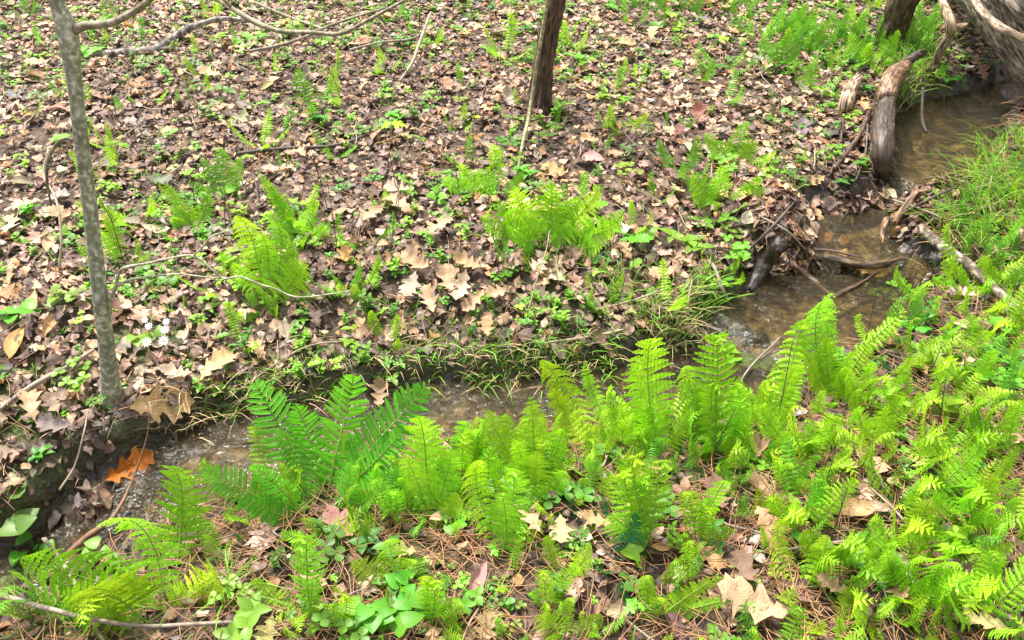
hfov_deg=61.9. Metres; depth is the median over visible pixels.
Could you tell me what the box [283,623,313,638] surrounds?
fern
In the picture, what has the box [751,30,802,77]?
fern
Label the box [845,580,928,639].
fern
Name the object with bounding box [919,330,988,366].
fern
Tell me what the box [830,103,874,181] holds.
root tangle
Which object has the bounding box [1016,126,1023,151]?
fern
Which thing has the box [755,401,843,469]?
fern
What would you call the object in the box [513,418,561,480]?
fern
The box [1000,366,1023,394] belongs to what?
fern
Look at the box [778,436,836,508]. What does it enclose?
fern
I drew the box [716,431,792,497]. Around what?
fern
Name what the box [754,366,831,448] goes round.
fern
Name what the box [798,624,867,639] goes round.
fern
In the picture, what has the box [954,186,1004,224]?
fern
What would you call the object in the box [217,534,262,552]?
christmas fern
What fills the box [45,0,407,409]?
sapling tree
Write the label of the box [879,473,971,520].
fern
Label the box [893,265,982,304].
fern
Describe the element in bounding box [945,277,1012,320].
fern
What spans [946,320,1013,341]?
fern
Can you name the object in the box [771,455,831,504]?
fern
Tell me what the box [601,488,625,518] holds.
fern
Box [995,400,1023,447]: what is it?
fern
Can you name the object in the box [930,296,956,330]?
fern
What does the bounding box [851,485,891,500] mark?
christmas fern
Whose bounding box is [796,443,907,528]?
fern
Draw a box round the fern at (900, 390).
[882,371,929,416]
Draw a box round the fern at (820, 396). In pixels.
[779,390,856,436]
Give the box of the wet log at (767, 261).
[742,236,787,295]
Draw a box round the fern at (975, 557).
[910,513,1016,581]
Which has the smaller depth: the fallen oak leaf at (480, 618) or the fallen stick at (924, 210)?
the fallen oak leaf at (480, 618)
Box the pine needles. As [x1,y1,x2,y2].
[0,0,1023,639]
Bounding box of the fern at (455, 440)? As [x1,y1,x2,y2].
[419,435,462,487]
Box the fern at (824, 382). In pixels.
[791,299,857,408]
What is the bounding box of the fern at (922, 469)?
[870,430,939,488]
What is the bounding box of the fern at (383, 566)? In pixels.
[350,538,420,598]
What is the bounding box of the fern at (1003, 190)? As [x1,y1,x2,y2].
[981,176,1017,193]
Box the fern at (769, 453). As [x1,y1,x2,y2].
[763,439,804,486]
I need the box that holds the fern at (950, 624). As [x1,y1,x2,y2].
[944,602,961,639]
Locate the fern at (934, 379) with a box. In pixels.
[928,358,945,388]
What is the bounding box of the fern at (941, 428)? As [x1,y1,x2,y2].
[916,410,948,431]
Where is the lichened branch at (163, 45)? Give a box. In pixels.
[90,16,249,56]
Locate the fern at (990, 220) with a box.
[956,180,1023,250]
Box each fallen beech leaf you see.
[0,362,15,374]
[0,395,16,405]
[3,176,34,183]
[4,207,17,217]
[4,326,23,359]
[22,112,37,116]
[24,69,45,78]
[25,289,37,322]
[29,47,49,51]
[39,207,49,218]
[42,231,56,249]
[42,313,61,337]
[44,147,64,154]
[48,104,66,107]
[115,298,131,308]
[123,216,144,223]
[140,223,174,232]
[206,569,241,583]
[218,210,231,219]
[219,39,226,46]
[235,422,260,439]
[236,28,251,34]
[261,80,273,89]
[276,318,292,337]
[286,20,299,29]
[333,53,344,58]
[370,129,380,138]
[412,336,427,340]
[427,510,455,520]
[468,559,486,597]
[479,139,490,147]
[512,76,523,82]
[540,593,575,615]
[550,343,567,359]
[563,574,579,612]
[582,151,604,160]
[598,603,636,618]
[616,266,632,291]
[646,542,672,551]
[683,141,691,149]
[725,95,748,100]
[781,96,791,105]
[784,406,809,415]
[800,51,807,61]
[829,498,883,515]
[838,81,846,87]
[867,500,891,511]
[888,550,913,582]
[917,364,927,374]
[953,319,978,327]
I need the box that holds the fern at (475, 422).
[472,416,519,461]
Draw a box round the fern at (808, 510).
[751,487,811,534]
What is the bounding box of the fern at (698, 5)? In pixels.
[661,0,730,21]
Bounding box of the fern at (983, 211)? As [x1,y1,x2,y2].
[980,204,1019,220]
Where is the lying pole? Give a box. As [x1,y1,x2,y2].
[916,225,1023,316]
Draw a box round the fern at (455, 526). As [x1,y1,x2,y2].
[452,522,461,539]
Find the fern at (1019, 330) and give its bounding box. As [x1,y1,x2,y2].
[1015,319,1022,344]
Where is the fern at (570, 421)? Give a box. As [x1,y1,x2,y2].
[539,360,636,457]
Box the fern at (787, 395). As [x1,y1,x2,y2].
[734,319,810,432]
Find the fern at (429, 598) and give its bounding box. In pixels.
[412,575,465,639]
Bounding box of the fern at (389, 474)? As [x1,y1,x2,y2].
[353,468,426,538]
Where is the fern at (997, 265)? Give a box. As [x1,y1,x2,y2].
[971,221,1005,268]
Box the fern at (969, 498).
[913,474,1001,529]
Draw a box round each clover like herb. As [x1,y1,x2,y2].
[0,364,12,386]
[26,90,49,102]
[51,356,90,390]
[70,262,88,280]
[81,47,93,57]
[83,394,120,411]
[95,179,121,190]
[105,382,126,409]
[127,28,139,34]
[134,54,153,72]
[182,56,204,67]
[191,78,204,90]
[208,573,254,603]
[215,245,259,262]
[219,200,248,214]
[232,32,256,52]
[241,33,269,41]
[276,18,300,28]
[285,58,299,68]
[286,599,315,626]
[289,524,349,567]
[293,234,322,246]
[311,608,369,639]
[333,177,351,191]
[334,33,360,43]
[353,117,392,131]
[363,6,380,14]
[363,168,383,180]
[370,37,383,49]
[375,87,391,97]
[392,34,414,45]
[412,38,433,48]
[415,345,435,353]
[418,553,454,579]
[419,90,442,102]
[419,102,436,111]
[445,177,467,198]
[453,96,467,102]
[473,477,536,534]
[492,599,526,636]
[494,135,526,148]
[502,114,544,123]
[507,22,535,34]
[509,178,543,192]
[529,121,561,144]
[537,473,601,509]
[550,98,575,114]
[553,69,572,80]
[564,51,595,65]
[577,443,627,483]
[592,251,610,266]
[613,161,642,175]
[615,94,629,101]
[641,489,678,516]
[646,260,671,268]
[660,70,671,78]
[707,153,737,175]
[720,233,750,259]
[721,221,743,238]
[731,437,772,472]
[761,165,786,183]
[785,167,808,185]
[804,540,887,594]
[809,400,828,412]
[811,83,838,99]
[819,99,838,109]
[826,143,846,155]
[840,352,887,367]
[867,280,902,300]
[868,383,909,423]
[923,189,950,208]
[980,355,1023,388]
[981,215,1007,235]
[984,345,1023,378]
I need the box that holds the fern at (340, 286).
[324,252,381,300]
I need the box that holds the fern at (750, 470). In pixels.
[686,434,753,487]
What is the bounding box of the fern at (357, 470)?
[355,455,411,489]
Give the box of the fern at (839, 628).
[832,613,852,639]
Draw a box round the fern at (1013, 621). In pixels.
[1009,604,1023,639]
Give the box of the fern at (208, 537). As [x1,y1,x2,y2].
[172,506,243,555]
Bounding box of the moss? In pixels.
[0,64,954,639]
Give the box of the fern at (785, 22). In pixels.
[758,1,822,40]
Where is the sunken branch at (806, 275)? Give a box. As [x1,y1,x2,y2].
[792,262,831,295]
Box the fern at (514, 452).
[481,397,569,518]
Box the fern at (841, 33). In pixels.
[812,10,875,53]
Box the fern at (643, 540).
[639,533,650,554]
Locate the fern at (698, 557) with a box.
[670,554,703,596]
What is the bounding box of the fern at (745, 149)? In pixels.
[703,121,776,168]
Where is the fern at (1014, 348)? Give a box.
[1007,331,1023,368]
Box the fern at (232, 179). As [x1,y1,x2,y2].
[189,147,243,201]
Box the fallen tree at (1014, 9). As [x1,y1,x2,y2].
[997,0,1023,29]
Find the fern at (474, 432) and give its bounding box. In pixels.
[449,429,497,485]
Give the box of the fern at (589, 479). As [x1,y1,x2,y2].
[564,460,599,504]
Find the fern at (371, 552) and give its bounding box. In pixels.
[367,533,395,557]
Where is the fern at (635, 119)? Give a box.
[600,113,648,136]
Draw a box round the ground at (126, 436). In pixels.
[0,0,1023,639]
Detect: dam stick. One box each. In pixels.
[879,216,889,247]
[891,187,932,223]
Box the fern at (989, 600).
[937,548,1023,639]
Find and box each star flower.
[141,316,147,332]
[141,337,151,352]
[144,322,151,335]
[158,335,168,354]
[160,325,168,334]
[162,318,169,334]
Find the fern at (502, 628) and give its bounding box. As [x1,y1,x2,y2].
[494,616,528,639]
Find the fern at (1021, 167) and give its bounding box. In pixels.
[1007,151,1023,181]
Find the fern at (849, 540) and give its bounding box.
[823,529,911,600]
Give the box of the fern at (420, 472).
[397,416,464,523]
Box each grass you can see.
[0,0,1023,639]
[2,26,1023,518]
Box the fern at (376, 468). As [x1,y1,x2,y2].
[370,463,408,488]
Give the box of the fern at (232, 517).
[195,426,304,524]
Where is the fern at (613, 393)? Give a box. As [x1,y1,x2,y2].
[605,361,698,430]
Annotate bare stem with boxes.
[105,58,117,120]
[107,205,126,270]
[110,109,137,153]
[199,165,236,242]
[205,183,225,227]
[240,56,251,112]
[264,2,290,63]
[298,146,328,213]
[312,168,337,252]
[318,92,333,155]
[384,129,409,183]
[390,164,405,253]
[393,39,413,94]
[397,171,399,224]
[453,158,459,196]
[614,235,646,314]
[704,209,739,279]
[712,400,743,458]
[769,329,798,424]
[820,437,838,501]
[830,467,847,539]
[851,374,885,409]
[860,280,898,348]
[923,342,942,392]
[923,374,961,452]
[1004,273,1023,312]
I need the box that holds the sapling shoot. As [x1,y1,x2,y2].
[515,0,548,184]
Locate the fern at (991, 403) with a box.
[976,376,1012,431]
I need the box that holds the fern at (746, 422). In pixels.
[727,376,787,453]
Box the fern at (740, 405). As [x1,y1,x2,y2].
[694,382,760,442]
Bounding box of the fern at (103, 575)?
[20,517,193,637]
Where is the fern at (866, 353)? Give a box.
[815,329,877,378]
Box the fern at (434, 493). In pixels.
[429,454,481,506]
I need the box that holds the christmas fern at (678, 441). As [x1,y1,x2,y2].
[666,426,704,449]
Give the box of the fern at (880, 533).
[800,525,886,576]
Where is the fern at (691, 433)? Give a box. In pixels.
[660,402,722,458]
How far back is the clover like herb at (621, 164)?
3.17 m
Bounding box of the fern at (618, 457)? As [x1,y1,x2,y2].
[614,437,663,472]
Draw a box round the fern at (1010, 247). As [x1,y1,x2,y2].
[983,232,1023,277]
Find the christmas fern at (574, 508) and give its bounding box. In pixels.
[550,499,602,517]
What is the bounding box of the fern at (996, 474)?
[980,467,1000,551]
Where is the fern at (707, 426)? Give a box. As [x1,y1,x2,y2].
[676,330,746,462]
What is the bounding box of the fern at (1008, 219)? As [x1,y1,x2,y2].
[988,196,1023,227]
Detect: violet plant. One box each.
[0,297,40,323]
[0,480,39,535]
[0,562,26,588]
[9,530,54,566]
[47,283,78,307]
[49,134,70,141]
[71,5,83,12]
[81,536,124,567]
[126,325,164,348]
[145,272,177,285]
[162,128,177,138]
[187,191,208,208]
[216,184,235,196]
[288,198,306,209]
[313,36,332,45]
[326,98,339,107]
[338,596,405,637]
[355,584,414,633]
[378,587,432,634]
[385,570,415,609]
[387,585,399,596]
[426,186,449,203]
[443,507,471,536]
[593,200,608,209]
[606,0,617,10]
[614,521,647,560]
[618,228,653,248]
[619,570,647,592]
[625,259,641,272]
[723,267,733,282]
[723,344,774,374]
[778,107,788,112]
[822,150,838,159]
[832,55,847,64]
[897,320,933,336]
[912,351,952,373]
[924,384,965,412]
[933,275,953,286]
[943,75,961,86]
[961,18,974,30]
[988,315,1016,334]
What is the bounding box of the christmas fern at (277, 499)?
[202,430,318,530]
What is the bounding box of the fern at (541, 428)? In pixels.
[535,416,548,441]
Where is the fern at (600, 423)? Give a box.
[595,408,648,444]
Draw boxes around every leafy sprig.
[0,18,12,30]
[0,69,11,79]
[0,261,5,274]
[3,168,15,177]
[128,47,135,58]
[157,64,170,78]
[195,102,213,120]
[196,223,207,237]
[236,326,252,348]
[239,90,245,99]
[269,546,285,568]
[276,46,290,64]
[310,517,334,538]
[351,340,371,363]
[357,288,378,313]
[380,78,388,88]
[391,148,403,162]
[404,9,413,21]
[406,490,426,515]
[407,102,420,120]
[410,198,419,215]
[440,511,453,524]
[486,3,496,10]
[492,103,500,112]
[507,123,518,137]
[509,151,525,165]
[546,306,570,329]
[546,571,567,594]
[549,98,562,121]
[579,292,598,313]
[589,163,601,176]
[619,143,635,161]
[640,72,647,84]
[666,520,682,549]
[671,34,680,47]
[678,116,690,126]
[706,105,716,114]
[737,36,748,49]
[770,156,781,164]
[794,153,808,164]
[816,48,829,65]
[826,346,843,373]
[832,346,846,366]
[835,458,854,474]
[836,0,848,12]
[848,54,857,64]
[855,28,867,40]
[900,468,916,481]
[902,483,920,505]
[918,300,936,326]
[946,515,975,550]
[977,336,1002,357]
[993,608,1018,636]
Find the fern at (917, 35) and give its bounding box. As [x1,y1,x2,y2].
[863,16,929,61]
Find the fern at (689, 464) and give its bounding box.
[654,438,698,474]
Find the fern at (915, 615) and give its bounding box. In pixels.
[904,581,929,634]
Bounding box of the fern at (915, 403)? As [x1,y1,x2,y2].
[893,372,965,424]
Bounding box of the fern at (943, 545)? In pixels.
[888,495,953,564]
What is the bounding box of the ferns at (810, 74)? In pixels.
[0,0,946,352]
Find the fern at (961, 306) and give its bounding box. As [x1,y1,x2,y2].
[948,290,963,312]
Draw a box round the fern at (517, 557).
[495,536,524,593]
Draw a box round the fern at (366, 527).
[295,510,376,550]
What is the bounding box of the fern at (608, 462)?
[585,405,655,486]
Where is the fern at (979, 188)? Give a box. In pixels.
[960,173,1003,207]
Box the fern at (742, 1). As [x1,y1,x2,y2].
[716,0,760,8]
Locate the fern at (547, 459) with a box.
[528,450,555,500]
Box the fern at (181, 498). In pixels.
[153,465,212,600]
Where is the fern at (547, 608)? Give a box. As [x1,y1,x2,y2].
[541,601,563,623]
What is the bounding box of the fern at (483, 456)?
[473,449,494,531]
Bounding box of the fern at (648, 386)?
[616,337,694,482]
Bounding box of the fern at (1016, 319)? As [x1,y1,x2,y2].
[1003,282,1023,333]
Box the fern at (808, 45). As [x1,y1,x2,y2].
[780,19,841,67]
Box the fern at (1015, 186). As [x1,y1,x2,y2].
[1009,177,1023,209]
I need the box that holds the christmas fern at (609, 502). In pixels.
[592,500,615,515]
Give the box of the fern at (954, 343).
[902,317,964,366]
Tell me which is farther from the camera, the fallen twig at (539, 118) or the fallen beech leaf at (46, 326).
the fallen twig at (539, 118)
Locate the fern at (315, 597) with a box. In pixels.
[251,531,327,631]
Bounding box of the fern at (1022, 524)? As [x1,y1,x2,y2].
[1014,485,1023,541]
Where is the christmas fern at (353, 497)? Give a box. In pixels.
[334,461,410,516]
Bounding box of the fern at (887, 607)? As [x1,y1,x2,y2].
[855,582,895,620]
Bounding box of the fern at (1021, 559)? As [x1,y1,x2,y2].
[988,530,1023,588]
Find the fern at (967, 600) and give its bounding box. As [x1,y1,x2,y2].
[893,556,981,639]
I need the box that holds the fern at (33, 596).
[0,563,85,635]
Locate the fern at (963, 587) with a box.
[932,553,1009,615]
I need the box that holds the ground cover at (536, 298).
[0,0,1023,639]
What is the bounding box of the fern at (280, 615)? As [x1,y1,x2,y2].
[260,608,282,630]
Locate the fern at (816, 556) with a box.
[769,524,835,634]
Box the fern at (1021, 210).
[1018,198,1023,226]
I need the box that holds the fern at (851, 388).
[831,362,907,410]
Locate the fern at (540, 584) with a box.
[528,563,581,610]
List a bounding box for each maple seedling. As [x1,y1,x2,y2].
[0,126,7,146]
[87,46,103,53]
[106,140,129,159]
[239,154,254,167]
[381,121,406,133]
[395,173,405,179]
[479,44,493,54]
[486,544,498,556]
[623,597,648,613]
[708,33,720,39]
[718,36,728,40]
[806,27,820,33]
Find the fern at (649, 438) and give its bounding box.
[584,426,653,473]
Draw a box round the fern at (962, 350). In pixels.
[941,330,967,359]
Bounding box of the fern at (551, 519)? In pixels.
[547,514,573,539]
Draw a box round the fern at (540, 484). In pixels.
[508,451,569,515]
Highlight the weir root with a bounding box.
[776,253,907,268]
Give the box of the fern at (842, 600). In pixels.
[831,585,885,639]
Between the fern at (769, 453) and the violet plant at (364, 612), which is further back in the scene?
the fern at (769, 453)
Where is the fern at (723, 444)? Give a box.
[711,426,737,454]
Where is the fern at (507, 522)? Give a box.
[460,460,545,558]
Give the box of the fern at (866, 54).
[825,30,921,76]
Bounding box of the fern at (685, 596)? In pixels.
[636,575,733,626]
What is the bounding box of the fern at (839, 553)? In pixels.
[797,528,904,585]
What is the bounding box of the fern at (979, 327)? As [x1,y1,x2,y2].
[966,314,1023,342]
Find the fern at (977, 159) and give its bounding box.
[974,153,999,175]
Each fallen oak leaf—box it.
[0,214,20,233]
[0,260,15,283]
[0,283,20,298]
[4,89,25,97]
[10,197,43,209]
[14,388,41,424]
[23,57,54,64]
[33,169,56,184]
[36,412,78,432]
[40,187,70,202]
[46,204,78,217]
[76,237,86,254]
[90,89,112,99]
[93,298,123,338]
[102,446,155,483]
[118,384,194,423]
[141,15,161,20]
[146,172,171,183]
[154,71,165,78]
[159,362,190,376]
[162,207,180,217]
[171,229,189,237]
[175,141,188,149]
[192,237,208,250]
[196,346,234,384]
[197,64,224,75]
[205,225,228,239]
[228,108,248,126]
[230,40,255,49]
[241,69,253,81]
[244,0,266,10]
[245,337,267,361]
[245,520,278,552]
[246,23,255,28]
[253,615,280,639]
[265,136,278,142]
[276,105,290,119]
[289,540,326,575]
[291,145,306,155]
[293,97,303,104]
[294,247,311,268]
[295,130,314,145]
[316,85,327,92]
[322,505,354,535]
[336,244,352,266]
[347,35,368,44]
[359,204,382,220]
[370,376,388,411]
[370,628,408,639]
[379,149,390,156]
[382,192,414,212]
[384,177,415,191]
[384,540,418,559]
[393,82,404,90]
[399,245,434,271]
[399,269,421,295]
[418,283,438,315]
[426,29,450,36]
[426,215,455,232]
[436,263,459,298]
[438,76,453,92]
[447,270,470,299]
[452,250,484,268]
[460,286,486,311]
[474,609,503,639]
[476,210,504,218]
[477,61,493,72]
[478,315,493,340]
[485,284,514,297]
[490,28,503,35]
[501,85,516,105]
[515,501,544,535]
[521,300,559,316]
[540,161,573,178]
[543,254,567,273]
[548,512,575,542]
[566,43,581,53]
[566,284,591,299]
[575,65,600,72]
[576,549,603,590]
[581,133,598,140]
[581,509,611,526]
[590,326,607,347]
[616,35,636,44]
[616,241,632,260]
[643,26,660,39]
[648,266,677,280]
[663,91,691,98]
[664,611,686,639]
[669,180,684,191]
[674,36,698,45]
[674,124,685,136]
[689,100,707,125]
[689,539,725,569]
[695,15,717,25]
[697,228,713,240]
[703,147,725,156]
[703,472,731,514]
[709,125,729,132]
[717,572,805,624]
[726,433,770,458]
[728,113,745,125]
[728,549,760,587]
[749,470,782,498]
[750,52,771,61]
[751,499,791,550]
[763,205,798,225]
[788,571,813,601]
[790,113,812,134]
[793,628,816,639]
[798,82,812,94]
[806,175,824,184]
[811,412,837,432]
[816,571,845,592]
[846,346,869,373]
[858,100,874,109]
[869,368,889,388]
[876,395,913,420]
[883,329,898,347]
[909,184,936,195]
[934,522,951,560]
[942,556,984,578]
[946,285,975,295]
[953,606,1016,628]
[968,55,978,63]
[974,355,1011,366]
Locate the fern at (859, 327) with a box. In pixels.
[854,313,897,352]
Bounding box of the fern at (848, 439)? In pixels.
[834,394,908,454]
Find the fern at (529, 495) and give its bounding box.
[483,487,536,532]
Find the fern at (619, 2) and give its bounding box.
[616,0,655,7]
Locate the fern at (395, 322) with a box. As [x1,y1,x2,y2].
[351,310,402,350]
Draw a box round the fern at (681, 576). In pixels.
[661,540,695,586]
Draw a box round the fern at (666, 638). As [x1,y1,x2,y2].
[663,631,674,639]
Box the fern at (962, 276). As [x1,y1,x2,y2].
[927,258,1022,303]
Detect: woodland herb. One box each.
[18,159,29,166]
[19,201,39,219]
[27,444,53,462]
[43,224,71,236]
[205,547,235,565]
[207,84,235,107]
[207,112,223,119]
[212,591,272,639]
[241,100,269,108]
[272,212,321,232]
[289,205,300,212]
[306,114,330,130]
[339,324,358,346]
[349,525,398,556]
[372,371,398,385]
[380,355,404,368]
[384,109,406,120]
[402,178,417,195]
[404,134,426,140]
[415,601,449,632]
[455,574,483,615]
[513,164,540,178]
[594,91,611,102]
[639,226,681,242]
[645,20,663,31]
[664,12,685,29]
[670,59,683,67]
[677,234,714,253]
[690,213,738,228]
[698,519,725,555]
[715,56,739,68]
[752,542,769,552]
[833,175,853,185]
[849,157,870,164]
[859,83,876,92]
[908,342,940,351]
[964,471,984,487]
[1000,251,1016,261]
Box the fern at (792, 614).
[736,597,808,639]
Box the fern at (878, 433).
[866,404,961,466]
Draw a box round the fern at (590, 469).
[558,455,614,496]
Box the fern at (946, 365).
[928,347,1015,403]
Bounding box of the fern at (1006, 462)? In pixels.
[965,434,1023,511]
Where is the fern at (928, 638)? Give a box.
[915,636,938,639]
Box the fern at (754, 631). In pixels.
[697,627,759,639]
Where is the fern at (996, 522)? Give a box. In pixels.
[984,478,1023,542]
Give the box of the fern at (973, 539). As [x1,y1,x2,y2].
[924,490,1009,548]
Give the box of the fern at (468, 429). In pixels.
[429,417,490,489]
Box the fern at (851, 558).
[849,536,891,582]
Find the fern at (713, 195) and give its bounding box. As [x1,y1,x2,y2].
[689,165,765,213]
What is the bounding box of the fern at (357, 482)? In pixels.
[345,455,404,520]
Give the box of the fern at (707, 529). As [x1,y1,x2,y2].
[676,480,735,546]
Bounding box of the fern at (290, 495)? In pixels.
[251,479,297,542]
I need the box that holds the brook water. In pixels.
[0,79,1022,580]
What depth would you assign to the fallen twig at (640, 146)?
3.29 m
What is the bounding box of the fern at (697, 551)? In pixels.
[693,541,706,563]
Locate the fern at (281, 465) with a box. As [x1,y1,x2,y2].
[277,434,359,508]
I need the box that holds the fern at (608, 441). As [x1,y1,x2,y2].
[549,412,613,475]
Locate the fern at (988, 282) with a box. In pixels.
[979,255,1023,296]
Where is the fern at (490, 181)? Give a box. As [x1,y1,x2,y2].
[442,145,523,203]
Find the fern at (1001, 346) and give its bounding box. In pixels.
[960,334,1009,382]
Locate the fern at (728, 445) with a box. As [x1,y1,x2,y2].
[721,436,742,481]
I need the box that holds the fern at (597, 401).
[581,360,628,442]
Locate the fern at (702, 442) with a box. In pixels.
[692,419,713,450]
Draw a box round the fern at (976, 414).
[945,396,1023,431]
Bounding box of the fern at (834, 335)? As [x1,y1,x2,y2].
[818,292,907,356]
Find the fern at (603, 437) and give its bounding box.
[600,430,617,448]
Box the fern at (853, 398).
[846,389,895,434]
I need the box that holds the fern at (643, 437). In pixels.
[637,387,697,450]
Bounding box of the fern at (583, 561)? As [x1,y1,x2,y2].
[540,535,592,603]
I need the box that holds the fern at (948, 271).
[939,220,1023,292]
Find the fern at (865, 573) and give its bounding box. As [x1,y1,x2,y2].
[845,539,948,627]
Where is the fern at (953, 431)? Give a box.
[939,420,977,489]
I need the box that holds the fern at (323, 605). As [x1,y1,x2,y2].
[304,582,326,612]
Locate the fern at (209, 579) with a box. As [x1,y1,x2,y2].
[67,556,224,628]
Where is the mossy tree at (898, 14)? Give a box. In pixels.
[873,0,920,52]
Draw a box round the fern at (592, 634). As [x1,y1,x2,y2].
[578,610,625,638]
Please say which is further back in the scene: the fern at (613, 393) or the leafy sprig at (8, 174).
the leafy sprig at (8, 174)
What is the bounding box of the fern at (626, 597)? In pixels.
[615,579,664,611]
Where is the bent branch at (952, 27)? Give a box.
[927,0,967,72]
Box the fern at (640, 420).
[607,402,666,449]
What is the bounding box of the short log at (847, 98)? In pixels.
[838,72,863,113]
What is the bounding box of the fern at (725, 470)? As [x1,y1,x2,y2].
[720,460,774,519]
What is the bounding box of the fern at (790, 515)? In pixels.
[766,475,860,533]
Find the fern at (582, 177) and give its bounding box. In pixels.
[572,172,623,192]
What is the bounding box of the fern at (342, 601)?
[325,583,356,633]
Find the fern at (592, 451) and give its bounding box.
[555,436,596,478]
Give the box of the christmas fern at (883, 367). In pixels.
[863,361,913,377]
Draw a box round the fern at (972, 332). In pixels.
[961,319,996,380]
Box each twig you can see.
[24,112,34,129]
[42,209,117,212]
[116,119,144,143]
[162,163,182,176]
[189,526,251,548]
[249,171,259,202]
[257,523,279,536]
[260,574,297,590]
[333,589,381,602]
[354,118,357,145]
[405,95,443,104]
[462,605,480,639]
[519,116,554,120]
[547,300,553,325]
[585,453,607,479]
[616,516,700,536]
[624,132,656,160]
[627,620,653,639]
[649,37,680,46]
[710,216,733,232]
[723,522,759,532]
[756,114,786,133]
[769,63,804,69]
[803,510,859,569]
[813,148,815,167]
[826,269,880,299]
[835,572,873,609]
[853,443,884,489]
[859,342,931,369]
[870,487,906,524]
[882,576,894,639]
[933,607,965,639]
[939,351,979,355]
[942,355,964,393]
[953,47,999,59]
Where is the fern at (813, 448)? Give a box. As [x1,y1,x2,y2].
[800,420,833,453]
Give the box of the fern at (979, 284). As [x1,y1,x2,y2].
[973,255,1023,313]
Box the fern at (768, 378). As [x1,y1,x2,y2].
[746,368,776,401]
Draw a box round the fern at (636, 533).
[595,512,641,574]
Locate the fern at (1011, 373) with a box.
[999,352,1023,414]
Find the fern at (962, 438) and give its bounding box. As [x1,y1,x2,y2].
[916,397,988,453]
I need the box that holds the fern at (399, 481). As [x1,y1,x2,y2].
[395,473,469,530]
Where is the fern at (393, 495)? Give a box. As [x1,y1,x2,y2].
[367,477,414,527]
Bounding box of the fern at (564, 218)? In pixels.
[481,179,624,266]
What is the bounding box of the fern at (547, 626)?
[534,596,602,639]
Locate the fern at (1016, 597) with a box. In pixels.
[1008,572,1023,614]
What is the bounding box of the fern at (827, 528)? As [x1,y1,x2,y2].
[803,478,869,544]
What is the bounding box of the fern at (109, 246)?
[76,212,150,275]
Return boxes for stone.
[143,488,154,501]
[156,477,164,483]
[174,440,181,446]
[181,440,186,446]
[195,442,201,449]
[366,407,373,412]
[669,369,682,378]
[713,316,723,325]
[727,325,747,336]
[735,309,743,318]
[741,348,750,353]
[742,336,751,345]
[747,329,753,337]
[752,331,768,342]
[758,341,767,348]
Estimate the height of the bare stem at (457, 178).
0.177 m
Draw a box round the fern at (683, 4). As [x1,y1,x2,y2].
[632,0,690,15]
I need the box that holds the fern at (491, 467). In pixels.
[462,413,553,492]
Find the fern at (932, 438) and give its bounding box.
[910,418,1006,483]
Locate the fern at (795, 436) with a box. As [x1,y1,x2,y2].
[769,405,852,472]
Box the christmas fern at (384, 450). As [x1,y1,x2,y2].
[246,374,431,498]
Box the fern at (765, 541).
[759,524,793,577]
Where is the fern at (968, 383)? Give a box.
[933,372,982,412]
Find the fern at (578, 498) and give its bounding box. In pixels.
[551,466,600,505]
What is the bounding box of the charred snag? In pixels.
[870,49,926,181]
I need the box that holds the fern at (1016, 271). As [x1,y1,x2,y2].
[998,262,1023,292]
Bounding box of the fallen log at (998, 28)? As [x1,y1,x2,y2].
[956,0,1023,90]
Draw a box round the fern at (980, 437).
[961,399,1023,461]
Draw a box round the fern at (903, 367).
[857,339,928,374]
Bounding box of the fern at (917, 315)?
[882,293,968,346]
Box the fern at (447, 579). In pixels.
[412,556,452,604]
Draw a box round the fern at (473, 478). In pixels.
[463,458,516,503]
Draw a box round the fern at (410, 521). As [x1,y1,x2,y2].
[390,458,463,526]
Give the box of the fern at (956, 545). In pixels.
[926,503,999,575]
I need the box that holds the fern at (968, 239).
[962,221,1001,265]
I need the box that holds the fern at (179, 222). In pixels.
[163,183,215,227]
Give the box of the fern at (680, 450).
[652,435,685,466]
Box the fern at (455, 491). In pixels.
[451,479,486,518]
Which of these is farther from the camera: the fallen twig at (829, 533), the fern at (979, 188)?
the fern at (979, 188)
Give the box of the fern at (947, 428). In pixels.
[939,415,998,450]
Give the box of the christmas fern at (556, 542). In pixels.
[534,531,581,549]
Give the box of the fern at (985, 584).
[882,500,1000,609]
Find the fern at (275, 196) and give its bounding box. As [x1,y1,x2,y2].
[256,171,330,248]
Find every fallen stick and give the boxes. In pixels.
[0,348,94,409]
[0,593,232,628]
[41,537,103,639]
[42,149,62,268]
[58,412,148,560]
[59,412,87,490]
[224,340,348,399]
[236,127,380,155]
[248,34,311,52]
[255,2,349,42]
[349,24,437,50]
[399,11,431,81]
[400,412,458,456]
[527,230,549,311]
[549,328,624,342]
[586,290,662,312]
[686,280,692,324]
[707,259,728,299]
[741,336,780,380]
[749,199,796,250]
[758,215,805,249]
[780,249,861,257]
[787,540,910,552]
[882,348,909,355]
[892,199,942,218]
[902,187,956,213]
[920,87,927,133]
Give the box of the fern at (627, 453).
[599,449,632,474]
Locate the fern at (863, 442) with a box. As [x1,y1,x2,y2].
[841,417,897,468]
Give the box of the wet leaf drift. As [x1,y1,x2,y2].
[48,119,978,552]
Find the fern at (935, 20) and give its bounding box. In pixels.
[912,0,958,44]
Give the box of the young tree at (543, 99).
[523,0,565,114]
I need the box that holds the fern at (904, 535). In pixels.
[867,512,970,563]
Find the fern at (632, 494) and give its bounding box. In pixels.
[602,449,673,568]
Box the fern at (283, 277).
[231,216,312,321]
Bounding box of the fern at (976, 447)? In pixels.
[865,432,986,554]

